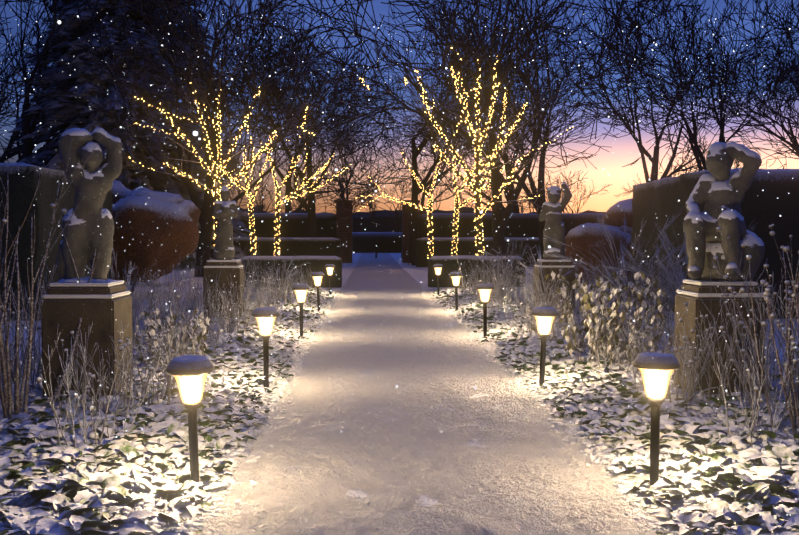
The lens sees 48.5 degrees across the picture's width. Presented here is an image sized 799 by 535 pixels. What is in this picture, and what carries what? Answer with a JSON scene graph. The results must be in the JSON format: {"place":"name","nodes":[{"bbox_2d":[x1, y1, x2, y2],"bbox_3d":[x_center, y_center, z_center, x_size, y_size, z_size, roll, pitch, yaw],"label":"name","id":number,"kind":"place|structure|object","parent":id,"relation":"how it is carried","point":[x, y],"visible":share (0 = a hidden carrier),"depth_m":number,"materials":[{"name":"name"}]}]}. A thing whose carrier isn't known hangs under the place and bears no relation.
{"place":"outdoors","nodes":[
{"label":"outdoors","id":0,"kind":"place"},
{"bbox_2d":[124,265,176,284],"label":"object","id":1,"kind":"object","parent":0,"point":[159,276],"depth_m":18.66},
{"bbox_2d":[0,0,798,213],"label":"sky","id":2,"kind":"structure","parent":0,"point":[624,151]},
{"bbox_2d":[2,253,798,527],"bbox_3d":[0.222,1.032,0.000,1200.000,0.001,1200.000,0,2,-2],"label":"ground snow","id":3,"kind":"structure","parent":0,"point":[419,274],"depth_m":15.80,"materials":[{"name":"white snow"}]},
{"bbox_2d":[0,68,25,96],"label":"bare tree","id":4,"kind":"object","parent":3,"relation":"on","point":[9,77],"visible":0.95,"depth_m":25.17,"materials":[{"name":"black plant"}]},
{"bbox_2d":[0,3,49,158],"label":"bare tree","id":5,"kind":"object","parent":3,"relation":"on","point":[1,63],"visible":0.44,"depth_m":39.99,"materials":[{"name":"black plant"}]},
{"bbox_2d":[0,0,65,162],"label":"bare tree","id":6,"kind":"object","parent":3,"relation":"on","point":[11,153],"visible":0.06,"depth_m":35.84,"materials":[{"name":"black plant"}]},
{"bbox_2d":[0,163,112,320],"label":"yew hedge","id":7,"kind":"object","parent":3,"relation":"on","point":[22,190],"visible":0.4,"depth_m":10.84,"materials":[{"name":"green plant"}]},
{"bbox_2d":[0,125,117,418],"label":"shrub","id":8,"kind":"object","parent":3,"relation":"on","point":[9,408],"visible":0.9,"depth_m":4.87,"materials":[{"name":"brown plant"}]},
{"bbox_2d":[41,280,132,399],"bbox_3d":[-1.932,0.464,5.519,0.430,0.752,0.430,0,2,-2],"label":"pedestal","id":9,"kind":"object","parent":3,"relation":"on","point":[102,307],"visible":0.75,"depth_m":5.31,"materials":[{"name":"stone"}]},
{"bbox_2d":[56,132,121,286],"bbox_3d":[-1.920,-0.351,5.499,0.399,1.004,0.299,-1,2,-22],"label":"statue","id":10,"kind":"object","parent":9,"relation":"on","point":[86,239],"visible":0.83,"depth_m":5.44,"materials":[{"name":"stone"}]},
{"bbox_2d":[58,127,120,282],"bbox_3d":[-1.918,-0.376,5.498,0.387,0.987,0.293,-1,2,-22],"label":"statue snowcap","id":11,"kind":"object","parent":10,"relation":"attached to","point":[89,147],"visible":0.46,"depth_m":5.43,"materials":[{"name":"white"}]},
{"bbox_2d":[0,0,195,164],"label":"bare tree","id":12,"kind":"object","parent":3,"relation":"on","point":[26,150],"visible":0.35,"depth_m":28.31,"materials":[{"name":"black plant"}]},
{"bbox_2d":[8,0,250,269],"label":"conifer","id":13,"kind":"object","parent":3,"relation":"on","point":[92,87],"visible":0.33,"depth_m":28.62,"materials":[{"name":"green plant"}]},
{"bbox_2d":[110,180,200,294],"bbox_3d":[-4.726,-0.487,15.391,2.672,2.101,2.131,0,2,-2],"label":"beech shrub","id":14,"kind":"object","parent":3,"relation":"on","point":[177,236],"depth_m":14.66,"materials":[{"name":"brown plant"}]},
{"bbox_2d":[0,0,362,276],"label":"bare tree","id":15,"kind":"object","parent":3,"relation":"on","point":[206,217],"visible":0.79,"depth_m":22.90,"materials":[{"name":"black plant"}]},
{"bbox_2d":[166,355,214,486],"bbox_3d":[-0.824,0.657,3.545,0.190,0.603,0.190,-4,6,-29],"label":"path lamp","id":16,"kind":"object","parent":3,"relation":"on","point":[189,373],"visible":1,"depth_m":3.49,"materials":[{"name":"black plastic"}]},
{"bbox_2d":[203,259,244,317],"bbox_3d":[-2.114,0.282,10.713,0.430,0.752,0.430,0,2,-2],"label":"pedestal","id":17,"kind":"object","parent":3,"relation":"on","point":[214,268],"visible":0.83,"depth_m":10.50,"materials":[{"name":"stone"}]},
{"bbox_2d":[213,189,237,259],"bbox_3d":[-2.100,-0.505,10.688,0.302,0.917,0.256,-1,2,-19],"label":"statue","id":18,"kind":"object","parent":17,"relation":"on","point":[224,235],"visible":0.9,"depth_m":10.61,"materials":[{"name":"stone"}]},
{"bbox_2d":[214,186,236,251],"bbox_3d":[-2.109,-0.576,10.681,0.246,0.806,0.264,2,3,38],"label":"statue snowcap","id":19,"kind":"object","parent":18,"relation":"attached to","point":[225,203],"visible":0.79,"depth_m":10.63,"materials":[{"name":"white"}]},
{"bbox_2d":[76,0,408,239],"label":"tree","id":20,"kind":"object","parent":3,"relation":"on","point":[219,175],"visible":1,"depth_m":19.50,"materials":[{"name":"brown plant"}]},
{"bbox_2d":[129,82,309,238],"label":"string lights","id":21,"kind":"object","parent":20,"relation":"on","point":[217,150],"visible":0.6,"depth_m":19.70},
{"bbox_2d":[251,307,279,387],"bbox_3d":[-0.895,0.573,5.957,0.190,0.603,0.190,-1,2,-36],"label":"path lamp","id":22,"kind":"object","parent":3,"relation":"on","point":[265,319],"visible":0.88,"depth_m":5.92,"materials":[{"name":"black plastic"}]},
{"bbox_2d":[210,237,340,258],"bbox_3d":[-4.372,-0.516,30.228,4.744,1.025,0.845,0,2,-2],"label":"hedge","id":23,"kind":"object","parent":3,"relation":"on","point":[304,246],"visible":0.46,"depth_m":29.86,"materials":[{"name":"green plant"}]},
{"bbox_2d":[134,19,420,255],"bbox_3d":[-3.242,-3.602,26.249,8.058,7.540,5.392,0,2,-2],"label":"tree","id":24,"kind":"object","parent":3,"relation":"on","point":[252,228],"visible":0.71,"depth_m":26.15,"materials":[{"name":"brown plant"}]},
{"bbox_2d":[221,140,351,255],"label":"string lights","id":25,"kind":"object","parent":24,"relation":"on","point":[280,191],"visible":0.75,"depth_m":26.36},
{"bbox_2d":[233,213,336,237],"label":"hedge wall","id":26,"kind":"structure","parent":3,"relation":"on","point":[293,225],"depth_m":34.41,"materials":[{"name":"green plant"}]},
{"bbox_2d":[139,0,442,236],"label":"bare tree","id":27,"kind":"object","parent":3,"relation":"on","point":[311,226],"visible":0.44,"depth_m":30.17,"materials":[{"name":"black plant"}]},
{"bbox_2d":[241,256,341,287],"bbox_3d":[-2.228,0.087,18.263,2.091,0.656,0.734,0,2,-2],"label":"hedge","id":28,"kind":"object","parent":3,"relation":"on","point":[318,263],"visible":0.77,"depth_m":17.91,"materials":[{"name":"green plant"}]},
{"bbox_2d":[292,284,310,335],"bbox_3d":[-0.990,0.468,8.951,0.190,0.603,0.190,-1,3,-23],"label":"path lamp","id":29,"kind":"object","parent":3,"relation":"on","point":[300,290],"visible":0.98,"depth_m":8.91,"materials":[{"name":"black plastic"}]},
{"bbox_2d":[196,1,415,201],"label":"bare tree","id":30,"kind":"object","parent":3,"relation":"on","point":[239,196],"visible":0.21,"depth_m":41.31,"materials":[{"name":"black plant"}]},
{"bbox_2d":[222,8,404,220],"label":"bare tree","id":31,"kind":"object","parent":3,"relation":"on","point":[288,206],"visible":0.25,"depth_m":43.91,"materials":[{"name":"black plant"}]},
{"bbox_2d":[310,272,324,310],"bbox_3d":[-1.092,0.364,11.950,0.190,0.603,0.190,-4,2,-39],"label":"path lamp","id":32,"kind":"object","parent":3,"relation":"on","point":[317,277],"visible":0.92,"depth_m":11.91,"materials":[{"name":"black plastic"}]},
{"bbox_2d":[325,264,334,293],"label":"path lamp","id":33,"kind":"object","parent":3,"relation":"on","point":[329,267],"visible":0.92,"depth_m":15.21,"materials":[{"name":"black plastic"}]},
{"bbox_2d":[281,88,395,231],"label":"bare tree","id":34,"kind":"object","parent":3,"relation":"on","point":[340,195],"visible":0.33,"depth_m":57.82,"materials":[{"name":"black plant"}]},
{"bbox_2d":[334,200,353,262],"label":"gate pillar","id":35,"kind":"structure","parent":3,"relation":"on","point":[344,234],"depth_m":34.57,"materials":[{"name":"brick"}]},
{"bbox_2d":[352,232,401,252],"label":"hedge","id":36,"kind":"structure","parent":3,"relation":"on","point":[362,242],"depth_m":55.90,"materials":[{"name":"green plant"}]},
{"bbox_2d":[374,239,401,257],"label":"bench","id":37,"kind":"object","parent":3,"relation":"on","point":[388,244],"visible":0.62,"depth_m":42.14,"materials":[{"name":"black wood"}]},
{"bbox_2d":[0,287,798,534],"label":"groundcover leaves","id":38,"kind":"object","parent":3,"relation":"on","point":[123,456],"visible":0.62,"depth_m":4.15,"materials":[{"name":"green plant"}]},
{"bbox_2d":[0,287,798,534],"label":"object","id":39,"kind":"structure","parent":38,"relation":"on","point":[623,480],"depth_m":4.79,"materials":[{"name":"white"}]},
{"bbox_2d":[0,244,798,450],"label":"dry grasses","id":40,"kind":"object","parent":3,"relation":"on","point":[757,398],"visible":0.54,"depth_m":5.43,"materials":[{"name":"beige plant"}]},
{"bbox_2d":[154,0,660,255],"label":"bare tree","id":41,"kind":"object","parent":3,"relation":"on","point":[499,216],"visible":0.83,"depth_m":22.71,"materials":[{"name":"black plant"}]},
{"bbox_2d":[132,269,682,365],"bbox_3d":[0.071,0.389,7.213,4.279,0.787,1.810,0,2,-2],"label":"leafy shrub","id":42,"kind":"object","parent":3,"relation":"on","point":[591,305],"visible":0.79,"depth_m":6.81,"materials":[{"name":"beige plant"}]},
{"bbox_2d":[401,200,419,262],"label":"gate pillar","id":43,"kind":"structure","parent":3,"relation":"on","point":[405,228],"depth_m":34.65,"materials":[{"name":"brick"}]},
{"bbox_2d":[199,253,656,534],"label":"snowy path","id":44,"kind":"structure","parent":3,"relation":"on","point":[373,456],"depth_m":4.29,"materials":[{"name":"white snow"}]},
{"bbox_2d":[86,209,770,331],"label":"shrubs","id":45,"kind":"object","parent":3,"relation":"on","point":[663,282],"visible":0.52,"depth_m":8.59,"materials":[{"name":"brown plant"}]},
{"bbox_2d":[356,98,514,214],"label":"bare tree","id":46,"kind":"object","parent":3,"relation":"on","point":[422,211],"visible":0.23,"depth_m":61.35,"materials":[{"name":"black plant"}]},
{"bbox_2d":[433,264,442,294],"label":"path lamp","id":47,"kind":"object","parent":3,"relation":"on","point":[437,267],"visible":0.96,"depth_m":15.26,"materials":[{"name":"black plastic"}]},
{"bbox_2d":[326,50,566,257],"bbox_3d":[1.229,-3.329,26.891,7.189,6.950,5.430,0,2,-2],"label":"tree","id":48,"kind":"object","parent":3,"relation":"on","point":[430,244],"visible":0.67,"depth_m":26.95,"materials":[{"name":"brown plant"}]},
{"bbox_2d":[359,149,516,249],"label":"string lights","id":49,"kind":"object","parent":48,"relation":"on","point":[431,198],"visible":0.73,"depth_m":26.97},
{"bbox_2d":[449,272,462,310],"bbox_3d":[0.769,0.362,12.005,0.190,0.603,0.190,-3,3,-28],"label":"path lamp","id":50,"kind":"object","parent":3,"relation":"on","point":[455,276],"visible":0.94,"depth_m":11.96,"materials":[{"name":"black plastic"}]},
{"bbox_2d":[361,0,565,264],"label":"bare tree","id":51,"kind":"object","parent":3,"relation":"on","point":[417,190],"visible":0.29,"depth_m":32.13,"materials":[{"name":"black plant"}]},
{"bbox_2d":[321,0,624,255],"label":"tree","id":52,"kind":"object","parent":3,"relation":"on","point":[476,185],"visible":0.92,"depth_m":20.67,"materials":[{"name":"brown plant"}]},
{"bbox_2d":[362,47,569,254],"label":"string lights","id":53,"kind":"object","parent":52,"relation":"attached to","point":[474,139],"visible":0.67,"depth_m":20.83},
{"bbox_2d":[428,255,525,286],"bbox_3d":[1.572,0.082,18.384,1.977,0.657,0.727,0,2,-2],"label":"hedge","id":54,"kind":"object","parent":3,"relation":"on","point":[448,268],"visible":0.65,"depth_m":18.03,"materials":[{"name":"green plant"}]},
{"bbox_2d":[415,237,539,266],"bbox_3d":[2.927,-0.528,30.470,4.755,1.032,0.852,0,2,-2],"label":"hedge","id":55,"kind":"object","parent":3,"relation":"on","point":[443,246],"visible":0.52,"depth_m":30.05,"materials":[{"name":"green plant"}]},
{"bbox_2d":[363,0,595,212],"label":"bare tree","id":56,"kind":"object","parent":3,"relation":"on","point":[508,197],"visible":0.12,"depth_m":40.54,"materials":[{"name":"black plant"}]},
{"bbox_2d":[476,284,493,336],"bbox_3d":[0.869,0.466,9.019,0.190,0.603,0.190,0,0,12],"label":"path lamp","id":57,"kind":"object","parent":3,"relation":"on","point":[484,290],"visible":0.88,"depth_m":8.99,"materials":[{"name":"black plastic"}]},
{"bbox_2d":[220,118,767,231],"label":"treeline","id":58,"kind":"object","parent":3,"relation":"on","point":[406,188],"visible":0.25,"depth_m":111.66,"materials":[{"name":"black plant"}]},
{"bbox_2d":[376,0,701,258],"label":"bare tree","id":59,"kind":"object","parent":3,"relation":"on","point":[541,225],"visible":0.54,"depth_m":27.45,"materials":[{"name":"black plant"}]},
{"bbox_2d":[531,307,558,385],"bbox_3d":[0.973,0.571,6.014,0.190,0.603,0.190,2,2,-13],"label":"path lamp","id":60,"kind":"object","parent":3,"relation":"on","point":[545,317],"visible":0.96,"depth_m":5.97,"materials":[{"name":"black plastic"}]},
{"bbox_2d":[533,259,574,317],"bbox_3d":[1.884,0.278,10.838,0.430,0.752,0.430,0,2,-1],"label":"pedestal","id":61,"kind":"object","parent":3,"relation":"on","point":[556,267],"visible":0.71,"depth_m":10.63,"materials":[{"name":"stone"}]},
{"bbox_2d":[539,184,571,259],"bbox_3d":[1.894,-0.539,10.798,0.353,0.974,0.249,2,3,44],"label":"statue","id":62,"kind":"object","parent":61,"relation":"on","point":[553,222],"visible":0.88,"depth_m":10.73,"materials":[{"name":"stone"}]},
{"bbox_2d":[541,182,571,252],"bbox_3d":[1.895,-0.571,10.797,0.345,0.942,0.236,2,3,43],"label":"statue snowcap","id":63,"kind":"object","parent":62,"relation":"attached to","point":[553,189],"visible":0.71,"depth_m":10.74,"materials":[{"name":"white"}]},
{"bbox_2d":[563,198,632,291],"bbox_3d":[4.160,-0.398,16.622,2.446,1.824,1.948,0,2,-2],"label":"beech shrub","id":64,"kind":"object","parent":3,"relation":"on","point":[584,238],"depth_m":15.87,"materials":[{"name":"brown plant"}]},
{"bbox_2d":[632,352,680,484],"bbox_3d":[1.044,0.654,3.626,0.190,0.603,0.190,1,0,-11],"label":"path lamp","id":65,"kind":"object","parent":3,"relation":"on","point":[656,369],"visible":0.81,"depth_m":3.60,"materials":[{"name":"black plastic"}]},
{"bbox_2d":[531,0,798,182],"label":"bare tree","id":66,"kind":"object","parent":3,"relation":"on","point":[654,159],"visible":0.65,"depth_m":33.87,"materials":[{"name":"black plant"}]},
{"bbox_2d":[567,0,798,174],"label":"bare tree","id":67,"kind":"object","parent":3,"relation":"on","point":[793,145],"visible":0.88,"depth_m":33.20,"materials":[{"name":"black plant"}]},
{"bbox_2d":[570,0,798,170],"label":"bare tree","id":68,"kind":"object","parent":3,"relation":"on","point":[696,150],"visible":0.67,"depth_m":35.27,"materials":[{"name":"black plant"}]},
{"bbox_2d":[629,168,798,318],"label":"yew hedge","id":69,"kind":"object","parent":3,"relation":"on","point":[656,202],"visible":0.5,"depth_m":11.13,"materials":[{"name":"green plant"}]},
{"bbox_2d":[674,279,765,396],"bbox_3d":[2.026,0.459,5.643,0.430,0.752,0.430,0,2,0],"label":"pedestal","id":70,"kind":"object","parent":3,"relation":"on","point":[706,293],"visible":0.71,"depth_m":5.43,"materials":[{"name":"stone"}]},
{"bbox_2d":[683,146,764,280],"bbox_3d":[2.026,-0.315,5.604,0.480,0.926,0.521,2,3,41],"label":"statue","id":71,"kind":"object","parent":70,"relation":"on","point":[719,166],"visible":0.83,"depth_m":5.53,"materials":[{"name":"stone"}]},
{"bbox_2d":[684,141,763,270],"bbox_3d":[2.022,-0.371,5.598,0.464,0.844,0.504,2,3,41],"label":"statue snowcap","id":72,"kind":"object","parent":71,"relation":"attached to","point":[694,213],"visible":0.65,"depth_m":5.54,"materials":[{"name":"white"}]},
{"bbox_2d":[706,2,798,168],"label":"bare tree","id":73,"kind":"object","parent":3,"relation":"on","point":[796,126],"visible":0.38,"depth_m":40.45,"materials":[{"name":"black plant"}]},
{"bbox_2d":[716,224,798,434],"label":"shrub","id":74,"kind":"object","parent":3,"relation":"on","point":[793,410],"visible":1,"depth_m":4.46,"materials":[{"name":"brown plant"}]},
{"bbox_2d":[5,11,797,527],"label":"snowflakes","id":75,"kind":"object","parent":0,"point":[195,133],"visible":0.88,"depth_m":3.41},
{"bbox_2d":[239,205,605,231],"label":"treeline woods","id":76,"kind":"object","parent":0,"point":[361,222],"visible":0.04,"depth_m":119.05,"materials":[{"name":"plant"}]},
{"bbox_2d":[419,213,604,237],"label":"hedge wall","id":77,"kind":"structure","parent":0,"point":[518,225],"depth_m":34.66,"materials":[{"name":"green plant"}]}
]}

